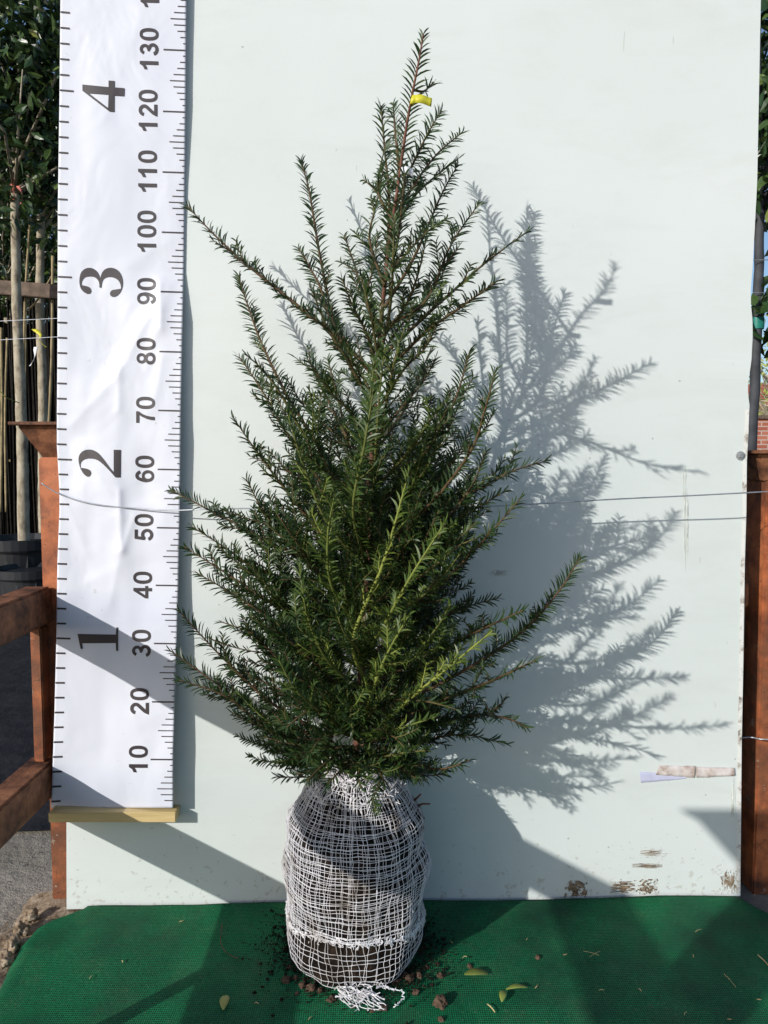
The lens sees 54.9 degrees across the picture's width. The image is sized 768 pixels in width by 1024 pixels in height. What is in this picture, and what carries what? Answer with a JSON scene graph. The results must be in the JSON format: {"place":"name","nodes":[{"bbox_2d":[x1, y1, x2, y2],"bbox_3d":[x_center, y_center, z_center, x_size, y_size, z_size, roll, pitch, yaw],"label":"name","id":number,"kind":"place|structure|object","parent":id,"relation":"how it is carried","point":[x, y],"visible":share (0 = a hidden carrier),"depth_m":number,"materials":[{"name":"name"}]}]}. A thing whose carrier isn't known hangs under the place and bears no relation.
{"place":"outdoors","nodes":[
{"label":"outdoors","id":0,"kind":"place"},
{"bbox_2d":[0,171,35,316],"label":"potted tree","id":1,"kind":"object","parent":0,"point":[5,314],"visible":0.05,"depth_m":5.52,"materials":[{"name":"green plant"}]},
{"bbox_2d":[0,634,50,830],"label":"weed fabric ground","id":2,"kind":"structure","parent":0,"point":[16,732],"depth_m":2.25,"materials":[{"name":"black fabric"}]},
{"bbox_2d":[0,562,42,633],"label":"plant pot","id":3,"kind":"object","parent":2,"relation":"on","point":[13,577],"visible":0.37,"depth_m":3.27,"materials":[{"name":"black plastic"}]},
{"bbox_2d":[0,280,57,534],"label":"reed screen","id":4,"kind":"object","parent":2,"relation":"on","point":[8,521],"visible":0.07,"depth_m":4.57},
{"bbox_2d":[0,171,57,323],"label":"hedge","id":5,"kind":"object","parent":2,"relation":"on","point":[31,265],"depth_m":7.70,"materials":[{"name":"green plant"}]},
{"bbox_2d":[0,0,59,567],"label":"potted tree","id":6,"kind":"object","parent":2,"relation":"on","point":[22,548],"visible":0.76,"depth_m":3.50,"materials":[{"name":"green plant"}]},
{"bbox_2d":[2,337,50,339],"bbox_3d":[-1.729,-0.830,3.541,0.516,0.029,0.003,0,4,0],"label":"trellis wire","id":7,"kind":"object","parent":6,"relation":"attached to","point":[26,338],"visible":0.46,"depth_m":3.54,"materials":[{"name":"white metal"}]},
{"bbox_2d":[6,318,56,320],"bbox_3d":[-1.726,-0.918,3.535,0.515,0.027,0.003,0,4,0],"label":"trellis wire","id":8,"kind":"object","parent":6,"relation":"attached to","point":[30,319],"visible":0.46,"depth_m":3.53,"materials":[{"name":"white metal"}]},
{"bbox_2d":[0,0,59,532],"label":"potted tree","id":9,"kind":"object","parent":2,"relation":"on","point":[40,238],"visible":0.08,"depth_m":3.88,"materials":[{"name":"green plant"}]},
{"bbox_2d":[0,327,3,511],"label":"bamboo cane","id":10,"kind":"object","parent":9,"relation":"attached to","point":[2,408],"visible":0.99,"depth_m":4.00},
{"bbox_2d":[23,225,30,358],"bbox_3d":[-1.827,-0.857,3.779,0.084,1.189,0.014,0,4,0],"label":"bamboo cane","id":11,"kind":"object","parent":9,"relation":"attached to","point":[26,277],"visible":0.6,"depth_m":3.75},
{"bbox_2d":[32,329,45,346],"bbox_3d":[-1.802,-0.908,3.862,0.108,0.101,0.016,2,5,32],"label":"ribbon","id":12,"kind":"object","parent":9,"relation":"attached to","point":[37,331],"visible":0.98,"depth_m":3.86,"materials":[{"name":"yellow plastic"}]},
{"bbox_2d":[29,347,37,365],"bbox_3d":[-1.831,-0.813,3.865,0.051,0.100,0.015,0,4,0],"label":"plant tag","id":13,"kind":"object","parent":12,"relation":"hanging from","point":[35,349],"visible":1,"depth_m":3.86,"materials":[{"name":"white plastic"}]},
{"bbox_2d":[22,268,56,311],"bbox_3d":[-1.796,-1.155,3.859,0.189,0.230,0.012,0,4,0],"label":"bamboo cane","id":14,"kind":"object","parent":9,"relation":"attached to","point":[37,299],"visible":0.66,"depth_m":3.86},
{"bbox_2d":[748,0,767,449],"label":"potted tree","id":15,"kind":"object","parent":2,"relation":"on","point":[759,304],"visible":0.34,"depth_m":2.86,"materials":[{"name":"green plant"}]},
{"bbox_2d":[753,317,764,329],"bbox_3d":[1.457,-0.735,2.886,0.052,0.044,0.052,0,4,0],"label":"teal tape","id":16,"kind":"object","parent":15,"relation":"attached to","point":[758,322],"visible":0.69,"depth_m":2.86,"materials":[{"name":"teal plastic"}]},
{"bbox_2d":[0,21,57,323],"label":"potted tree","id":17,"kind":"object","parent":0,"point":[5,271],"visible":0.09,"depth_m":4.80,"materials":[{"name":"green plant"}]},
{"bbox_2d":[0,891,81,987],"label":"mud bank","id":18,"kind":"structure","parent":0,"point":[47,906],"depth_m":1.26,"materials":[{"name":"brown soil"}]},
{"bbox_2d":[0,949,14,969],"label":"mud lump","id":19,"kind":"object","parent":18,"relation":"on","point":[7,958],"visible":1,"depth_m":1.13,"materials":[{"name":"beige soil"}]},
{"bbox_2d":[2,933,20,953],"bbox_3d":[-0.589,0.687,1.174,0.030,0.031,0.024,2,4,22],"label":"mud lump","id":20,"kind":"object","parent":18,"relation":"on","point":[13,943],"visible":0.92,"depth_m":1.17,"materials":[{"name":"beige soil"}]},
{"bbox_2d":[13,920,30,935],"bbox_3d":[-0.592,0.684,1.209,0.028,0.032,0.027,0,4,0],"label":"mud lump","id":21,"kind":"object","parent":18,"relation":"on","point":[20,927],"visible":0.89,"depth_m":1.20,"materials":[{"name":"beige soil"}]},
{"bbox_2d":[22,907,39,922],"bbox_3d":[-0.595,0.683,1.244,0.027,0.031,0.029,-2,5,-31],"label":"mud lump","id":22,"kind":"object","parent":18,"relation":"on","point":[31,915],"visible":0.96,"depth_m":1.24,"materials":[{"name":"beige soil"}]},
{"bbox_2d":[25,102,57,308],"bbox_3d":[-1.888,-1.378,5.067,0.972,3.620,1.122,1,4,15],"label":"potted tree","id":23,"kind":"object","parent":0,"point":[47,229],"visible":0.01,"depth_m":4.80,"materials":[{"name":"green plant"}]},
{"bbox_2d":[32,157,57,307],"bbox_3d":[-2.321,-1.446,6.032,1.122,3.620,0.972,-4,6,-43],"label":"potted tree","id":24,"kind":"object","parent":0,"point":[50,261],"depth_m":5.82,"materials":[{"name":"green plant"}]},
{"bbox_2d":[47,256,54,421],"bbox_3d":[-1.708,-0.807,3.783,0.073,0.984,0.018,0,4,0],"label":"bamboo cane","id":25,"kind":"object","parent":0,"point":[51,345],"visible":0.73,"depth_m":3.77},
{"bbox_2d":[0,280,57,299],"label":"wooden beam","id":26,"kind":"structure","parent":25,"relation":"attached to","point":[38,290],"depth_m":3.71,"materials":[{"name":"brown wood"}]},
{"bbox_2d":[0,830,767,930],"bbox_3d":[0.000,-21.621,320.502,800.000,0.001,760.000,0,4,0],"label":"ground","id":27,"kind":"structure","parent":0,"point":[25,866],"depth_m":1.41,"materials":[{"name":"grey concrete"}]},
{"bbox_2d":[0,896,767,1023],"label":"green mat","id":28,"kind":"object","parent":27,"relation":"on","point":[171,969],"visible":0.85,"depth_m":1.11,"materials":[{"name":"green carpet"}]},
{"bbox_2d":[220,995,228,1009],"bbox_3d":[-0.222,0.681,1.029,0.013,0.005,0.027,0,4,0],"label":"fallen leaf","id":29,"kind":"object","parent":28,"relation":"on","point":[224,1000],"visible":1,"depth_m":1.03,"materials":[{"name":"plant"}]},
{"bbox_2d":[220,923,237,958],"bbox_3d":[-0.250,0.674,1.163,0.017,0.003,0.097,-2,4,-26],"label":"thin twig","id":30,"kind":"object","parent":28,"relation":"on","point":[222,946],"visible":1,"depth_m":1.15,"materials":[{"name":"plant"}]},
{"bbox_2d":[281,976,290,983],"bbox_3d":[-0.142,0.682,1.077,0.015,0.012,0.016,0,4,0],"label":"soil clod","id":31,"kind":"object","parent":28,"relation":"on","point":[286,979],"visible":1,"depth_m":1.07,"materials":[{"name":"brown soil"}]},
{"bbox_2d":[298,981,305,988],"bbox_3d":[-0.118,0.683,1.066,0.012,0.010,0.015,-2,4,-25],"label":"soil clod","id":32,"kind":"object","parent":28,"relation":"on","point":[301,985],"visible":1,"depth_m":1.06,"materials":[{"name":"brown soil"}]},
{"bbox_2d":[306,983,316,991],"bbox_3d":[-0.104,0.682,1.060,0.017,0.012,0.015,1,4,8],"label":"soil clod","id":33,"kind":"object","parent":28,"relation":"on","point":[311,987],"visible":1,"depth_m":1.06,"materials":[{"name":"brown soil"}]},
{"bbox_2d":[317,987,323,993],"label":"soil clod","id":34,"kind":"object","parent":28,"relation":"on","point":[319,990],"visible":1,"depth_m":1.05,"materials":[{"name":"brown soil"}]},
{"bbox_2d":[326,995,335,1002],"bbox_3d":[-0.074,0.685,1.038,0.014,0.011,0.012,-3,5,-41],"label":"soil clod","id":35,"kind":"object","parent":28,"relation":"on","point":[331,998],"visible":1,"depth_m":1.04,"materials":[{"name":"brown soil"}]},
{"bbox_2d":[227,903,469,1023],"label":"soil crumbs","id":36,"kind":"object","parent":28,"relation":"on","point":[423,947],"visible":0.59,"depth_m":1.10,"materials":[{"name":"brown soil"}]},
{"bbox_2d":[164,28,587,1010],"bbox_3d":[-0.015,0.037,1.066,0.596,1.294,0.413,4,6,44],"label":"balled yew","id":37,"kind":"object","parent":28,"relation":"on","point":[356,864],"visible":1,"depth_m":1.04,"materials":[{"name":"plant"}]},
{"bbox_2d":[400,166,413,176],"bbox_3d":[0.029,-0.435,0.945,0.017,0.012,0.007,0,4,0],"label":"plant tape","id":38,"kind":"object","parent":37,"relation":"attached to","point":[410,173],"visible":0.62,"depth_m":0.94,"materials":[{"name":"white plastic"}]},
{"bbox_2d":[410,94,431,106],"bbox_3d":[0.046,-0.507,0.912,0.027,0.013,0.008,0,4,0],"label":"plant tape","id":39,"kind":"object","parent":37,"relation":"attached to","point":[423,99],"visible":1,"depth_m":0.91,"materials":[{"name":"yellow plastic"}]},
{"bbox_2d":[379,1003,388,1010],"bbox_3d":[0.000,0.686,1.024,0.012,0.010,0.014,1,4,8],"label":"soil clod","id":40,"kind":"object","parent":28,"relation":"on","point":[384,1006],"visible":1,"depth_m":1.02,"materials":[{"name":"brown soil"}]},
{"bbox_2d":[405,974,413,982],"bbox_3d":[0.037,0.682,1.080,0.013,0.012,0.013,2,4,26],"label":"soil clod","id":41,"kind":"object","parent":28,"relation":"on","point":[408,977],"visible":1,"depth_m":1.08,"materials":[{"name":"brown soil"}]},
{"bbox_2d":[412,988,419,994],"bbox_3d":[0.045,0.684,1.054,0.012,0.009,0.011,0,4,4],"label":"soil clod","id":42,"kind":"object","parent":28,"relation":"on","point":[415,991],"visible":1,"depth_m":1.05,"materials":[{"name":"brown soil"}]},
{"bbox_2d":[415,972,422,978],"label":"soil clod","id":43,"kind":"object","parent":28,"relation":"on","point":[419,974],"visible":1,"depth_m":1.09,"materials":[{"name":"brown soil"}]},
{"bbox_2d":[432,994,447,1009],"bbox_3d":[0.079,0.684,1.033,0.021,0.016,0.021,3,5,40],"label":"soil clod","id":44,"kind":"object","parent":28,"relation":"on","point":[440,1002],"visible":1,"depth_m":1.03,"materials":[{"name":"brown soil"}]},
{"bbox_2d":[437,972,443,978],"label":"soil clod","id":45,"kind":"object","parent":28,"relation":"on","point":[439,975],"visible":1,"depth_m":1.09,"materials":[{"name":"brown soil"}]},
{"bbox_2d":[438,1016,444,1021],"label":"soil clod","id":46,"kind":"object","parent":28,"relation":"on","point":[441,1018],"visible":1,"depth_m":1.00,"materials":[{"name":"brown soil"}]},
{"bbox_2d":[464,968,488,974],"bbox_3d":[0.136,0.677,1.085,0.036,0.005,0.015,0,4,0],"label":"fallen leaf","id":47,"kind":"object","parent":28,"relation":"on","point":[475,971],"visible":1,"depth_m":1.09,"materials":[{"name":"plant"}]},
{"bbox_2d":[499,990,506,1001],"bbox_3d":[0.167,0.680,1.042,0.011,0.005,0.023,0,4,0],"label":"fallen leaf","id":48,"kind":"object","parent":28,"relation":"on","point":[502,994],"visible":1,"depth_m":1.04,"materials":[{"name":"plant"}]},
{"bbox_2d":[506,984,527,989],"bbox_3d":[0.190,0.679,1.057,0.032,0.004,0.009,0,4,0],"label":"fallen leaf","id":49,"kind":"object","parent":28,"relation":"on","point":[512,986],"visible":1,"depth_m":1.06,"materials":[{"name":"plant"}]},
{"bbox_2d":[0,422,767,898],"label":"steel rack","id":50,"kind":"object","parent":27,"relation":"on","point":[26,786],"visible":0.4,"depth_m":1.28,"materials":[{"name":"orange paint"}]},
{"bbox_2d":[742,737,767,739],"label":"tie wire","id":51,"kind":"object","parent":50,"relation":"attached to","point":[755,738],"visible":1,"depth_m":1.31,"materials":[{"name":"silver metal"}]},
{"bbox_2d":[66,0,760,908],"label":"display board","id":52,"kind":"object","parent":27,"relation":"on","point":[608,148],"visible":0.75,"depth_m":1.24,"materials":[{"name":"paint"}]},
{"bbox_2d":[48,805,179,821],"bbox_3d":[-0.453,0.508,1.246,0.210,0.019,0.029,0,4,-1],"label":"wooden batten","id":53,"kind":"object","parent":52,"relation":"attached to","point":[74,814],"visible":1,"depth_m":1.23,"materials":[{"name":"brown wood"}]},
{"bbox_2d":[51,0,185,807],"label":"measuring banner","id":54,"kind":"object","parent":52,"relation":"attached to","point":[121,162],"visible":1,"depth_m":1.22,"materials":[{"name":"plastic"}]},
{"bbox_2d":[41,482,767,510],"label":"tie wire","id":55,"kind":"object","parent":52,"relation":"attached to","point":[393,509],"visible":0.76,"depth_m":1.18,"materials":[{"name":"grey metal"}]},
{"bbox_2d":[487,569,509,575],"bbox_3d":[0.196,0.104,1.258,0.042,0.012,0.002,0,4,0],"label":"mud mark","id":56,"kind":"object","parent":52,"relation":"attached to","point":[497,573],"visible":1,"depth_m":1.26,"materials":[{"name":"grey soil"}]},
{"bbox_2d":[565,881,586,896],"bbox_3d":[0.334,0.657,1.287,0.040,0.033,0.004,0,4,0],"label":"mud splat","id":57,"kind":"object","parent":52,"relation":"attached to","point":[579,884],"visible":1,"depth_m":1.29,"materials":[{"name":"brown soil"}]},
{"bbox_2d":[610,881,634,892],"bbox_3d":[0.416,0.654,1.289,0.044,0.023,0.004,0,4,0],"label":"mud smear","id":58,"kind":"object","parent":52,"relation":"attached to","point":[621,888],"visible":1,"depth_m":1.29},
{"bbox_2d":[634,879,657,894],"bbox_3d":[0.458,0.655,1.290,0.044,0.031,0.004,0,4,0],"label":"mud splat","id":59,"kind":"object","parent":52,"relation":"attached to","point":[644,888],"visible":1,"depth_m":1.29,"materials":[{"name":"brown soil"}]},
{"bbox_2d":[632,863,662,867],"bbox_3d":[0.459,0.617,1.289,0.054,0.010,0.002,0,4,0],"label":"mud streak","id":60,"kind":"object","parent":52,"relation":"on","point":[649,866],"visible":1,"depth_m":1.29,"materials":[{"name":"brown soil"}]},
{"bbox_2d":[641,850,666,857],"bbox_3d":[0.468,0.594,1.288,0.051,0.021,0.002,0,4,0],"label":"mud smear","id":61,"kind":"object","parent":52,"relation":"attached to","point":[648,853],"visible":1,"depth_m":1.29},
{"bbox_2d":[640,772,686,782],"bbox_3d":[0.485,0.459,1.282,0.086,0.020,0.003,0,4,0],"label":"tape residue","id":62,"kind":"object","parent":52,"relation":"attached to","point":[649,777],"visible":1,"depth_m":1.28},
{"bbox_2d":[656,765,694,777],"bbox_3d":[0.505,0.450,1.280,0.069,0.023,0.003,0,4,0],"label":"adhesive tape","id":63,"kind":"object","parent":52,"relation":"attached to","point":[680,771],"visible":1,"depth_m":1.28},
{"bbox_2d":[683,466,688,569],"bbox_3d":[0.515,0.009,1.262,0.014,0.184,0.004,0,4,0],"label":"drip streak","id":64,"kind":"object","parent":52,"relation":"attached to","point":[686,540],"visible":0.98,"depth_m":1.26,"materials":[{"name":"white paint"}]},
{"bbox_2d":[696,767,734,777],"bbox_3d":[0.574,0.451,1.281,0.069,0.019,0.004,0,4,0],"label":"adhesive tape","id":65,"kind":"object","parent":52,"relation":"attached to","point":[707,772],"visible":1,"depth_m":1.28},
{"bbox_2d":[720,869,736,893],"bbox_3d":[0.605,0.647,1.294,0.037,0.045,0.002,0,4,0],"label":"mud smear","id":66,"kind":"object","parent":52,"relation":"attached to","point":[729,883],"visible":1,"depth_m":1.29},
{"bbox_2d":[731,776,734,822],"bbox_3d":[0.608,0.499,1.287,0.010,0.109,0.003,0,4,0],"label":"drip streak","id":67,"kind":"object","parent":52,"relation":"attached to","point":[732,805],"visible":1,"depth_m":1.29,"materials":[{"name":"white paint"}]},
{"bbox_2d":[748,315,767,414],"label":"bare tree","id":68,"kind":"object","parent":27,"relation":"on","point":[764,411],"visible":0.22,"depth_m":28.82,"materials":[{"name":"plant"}]},
{"bbox_2d":[0,3,767,383],"label":"sky","id":69,"kind":"structure","parent":0,"point":[765,233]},
{"bbox_2d":[748,384,767,414],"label":"house","id":70,"kind":"structure","parent":0,"point":[762,389],"depth_m":59.26,"materials":[{"name":"brick"}]},
{"bbox_2d":[757,415,767,449],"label":"brick wall","id":71,"kind":"structure","parent":0,"point":[762,440],"depth_m":13.16,"materials":[{"name":"red brick"}]},
{"bbox_3d":[-2.000,0.361,4.215,0.318,0.270,0.318,0,4,0],"label":"plant pot","id":72,"kind":"object","parent":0,"visible":0},
{"bbox_2d":[4,338,8,511],"bbox_3d":[-2.095,-0.480,4.106,0.053,0.962,0.014,0,4,0],"label":"bamboo cane","id":73,"kind":"object","parent":72,"relation":"in","point":[5,445],"visible":0.95,"depth_m":4.10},
{"bbox_2d":[25,303,26,373],"bbox_3d":[-2.028,-0.791,4.185,0.062,1.176,0.012,0,4,0],"label":"bamboo cane","id":74,"kind":"object","parent":72,"relation":"in","point":[26,341],"visible":0.3,"depth_m":4.17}
]}

